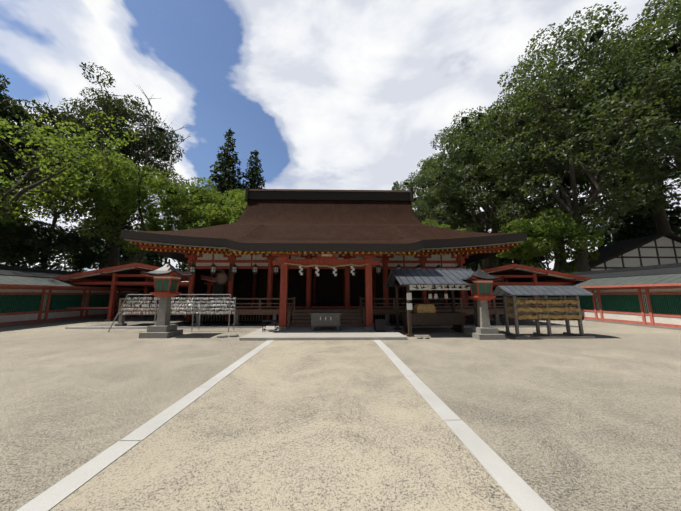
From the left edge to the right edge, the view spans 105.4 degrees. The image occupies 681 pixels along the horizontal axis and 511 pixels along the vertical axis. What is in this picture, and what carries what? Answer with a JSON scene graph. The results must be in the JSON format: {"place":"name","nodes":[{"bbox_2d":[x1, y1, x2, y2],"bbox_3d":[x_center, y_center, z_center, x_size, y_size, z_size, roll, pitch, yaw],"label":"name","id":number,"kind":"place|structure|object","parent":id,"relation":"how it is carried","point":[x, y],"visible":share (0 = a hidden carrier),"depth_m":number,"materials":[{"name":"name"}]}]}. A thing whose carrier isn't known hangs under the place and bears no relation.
{"place":"outdoors","nodes":[
{"label":"outdoors","id":0,"kind":"place"},
{"bbox_2d":[0,0,680,281],"bbox_3d":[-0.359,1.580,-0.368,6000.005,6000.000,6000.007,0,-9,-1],"label":"sky","id":1,"kind":"structure","parent":0,"point":[342,94],"depth_m":2244.41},
{"bbox_2d":[0,314,680,510],"bbox_3d":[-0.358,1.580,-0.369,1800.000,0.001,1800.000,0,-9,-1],"label":"ground","id":2,"kind":"structure","parent":0,"point":[574,424],"depth_m":4.25,"materials":[{"name":"beige gravel"}]},
{"bbox_2d":[139,259,192,337],"bbox_3d":[-7.035,1.661,10.434,1.320,3.070,1.320,0,-9,-1],"label":"lantern","id":3,"kind":"object","parent":2,"relation":"on","point":[168,277],"visible":1,"depth_m":10.22,"materials":[{"name":"stone"}]},
{"bbox_2d":[108,294,235,331],"bbox_3d":[-7.550,2.592,11.784,5.242,1.648,0.667,0,-9,-1],"label":"omikuji rack","id":4,"kind":"object","parent":2,"relation":"on","point":[200,305],"visible":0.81,"depth_m":11.57,"materials":[{"name":"paper"}]},
{"bbox_2d":[49,340,521,510],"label":"path","id":5,"kind":"structure","parent":2,"relation":"on","point":[319,425],"depth_m":2.70,"materials":[{"name":"beige gravel"}]},
{"bbox_2d":[16,340,553,510],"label":"path border strips","id":6,"kind":"object","parent":5,"relation":"on","point":[522,493],"visible":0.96,"depth_m":2.70,"materials":[{"name":"stone"}]},
{"bbox_2d":[83,314,555,326],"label":"shadows","id":7,"kind":"object","parent":2,"relation":"on","point":[179,320],"depth_m":14.66,"materials":[{"name":"grey gravel"}]},
{"bbox_2d":[65,323,575,340],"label":"platform","id":8,"kind":"structure","parent":2,"relation":"on","point":[270,332],"depth_m":10.52,"materials":[{"name":"stone"}]},
{"bbox_2d":[115,186,528,329],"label":"shrine building","id":9,"kind":"structure","parent":2,"relation":"on","point":[289,294],"depth_m":15.27,"materials":[{"name":"paint"}]},
{"bbox_2d":[216,272,228,284],"bbox_3d":[-6.820,1.315,14.932,0.720,0.720,0.120,0,-9,-1],"label":"drum","id":10,"kind":"object","parent":9,"relation":"attached to","point":[222,278],"visible":1,"depth_m":14.88,"materials":[{"name":"brown wood"}]},
{"bbox_2d":[229,264,231,280],"bbox_3d":[-6.398,0.984,15.084,0.140,1.000,0.020,0,-9,-1],"label":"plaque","id":11,"kind":"object","parent":9,"relation":"attached to","point":[230,273],"visible":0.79,"depth_m":15.07,"materials":[{"name":"brown wood"}]},
{"bbox_2d":[120,200,526,264],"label":"roof","id":12,"kind":"structure","parent":9,"relation":"attached to","point":[402,216],"depth_m":17.64,"materials":[{"name":"brown wood"}]},
{"bbox_2d":[226,224,422,251],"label":"porch roof","id":13,"kind":"structure","parent":9,"relation":"on","point":[264,238],"depth_m":12.52,"materials":[{"name":"brown wood"}]},
{"bbox_2d":[188,256,462,274],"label":"hanging lanterns","id":14,"kind":"object","parent":9,"relation":"hanging from","point":[256,267],"visible":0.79,"depth_m":14.22,"materials":[{"name":"brown metal"}]},
{"bbox_2d":[284,263,368,275],"bbox_3d":[-0.646,0.636,11.917,3.907,0.615,0.080,0,-9,-1],"label":"shimenawa rope","id":15,"kind":"object","parent":9,"relation":"attached to","point":[317,273],"visible":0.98,"depth_m":11.90,"materials":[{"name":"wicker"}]},
{"bbox_2d":[52,263,591,320],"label":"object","id":16,"kind":"object","parent":2,"relation":"on","point":[131,274],"visible":0.31,"depth_m":16.84,"materials":[{"name":"paint"}]},
{"bbox_2d":[217,334,428,338],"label":"stone blocks","id":17,"kind":"structure","parent":2,"relation":"on","point":[233,335],"depth_m":9.93,"materials":[{"name":"stone"}]},
{"bbox_2d":[0,263,680,329],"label":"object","id":18,"kind":"object","parent":2,"relation":"on","point":[646,296],"visible":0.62,"depth_m":14.53,"materials":[{"name":"paint"}]},
{"bbox_2d":[0,7,680,281],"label":"trees","id":19,"kind":"object","parent":2,"relation":"on","point":[661,222],"visible":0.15,"depth_m":26.69,"materials":[{"name":"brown plant"}]},
{"bbox_2d":[0,111,604,272],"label":"leaves","id":20,"kind":"object","parent":19,"relation":"on","point":[72,188],"visible":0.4,"depth_m":26.01,"materials":[{"name":"green plant"}]},
{"bbox_2d":[0,40,680,281],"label":"leaves","id":21,"kind":"object","parent":19,"relation":"on","point":[16,245],"visible":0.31,"depth_m":35.13,"materials":[{"name":"green plant"}]},
{"bbox_2d":[0,29,680,281],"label":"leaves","id":22,"kind":"object","parent":19,"relation":"on","point":[600,33],"depth_m":35.97,"materials":[{"name":"green plant"}]},
{"bbox_2d":[393,0,680,244],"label":"leaves","id":23,"kind":"object","parent":19,"relation":"on","point":[632,70],"visible":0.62,"depth_m":25.45,"materials":[{"name":"green plant"}]},
{"bbox_2d":[385,269,477,336],"bbox_3d":[4.064,1.961,11.415,3.640,2.770,3.000,0,-9,-1],"label":"stall","id":24,"kind":"object","parent":2,"relation":"on","point":[430,279],"visible":0.94,"depth_m":11.04,"materials":[{"name":"brown wood"}]},
{"bbox_2d":[461,264,505,339],"bbox_3d":[5.497,1.730,10.069,1.214,2.824,1.214,0,-9,-1],"label":"lantern","id":25,"kind":"object","parent":2,"relation":"on","point":[481,289],"visible":0.92,"depth_m":9.85,"materials":[{"name":"stone"}]},
{"bbox_2d":[492,286,595,338],"bbox_3d":[7.990,2.194,10.311,3.300,1.980,1.240,0,-9,-1],"label":"ema rack","id":26,"kind":"object","parent":2,"relation":"on","point":[563,310],"visible":1,"depth_m":9.99,"materials":[{"name":"brown wood"}]},
{"bbox_2d":[551,232,680,272],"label":"store house","id":27,"kind":"structure","parent":2,"relation":"on","point":[659,249],"depth_m":28.00,"materials":[{"name":"paint"}]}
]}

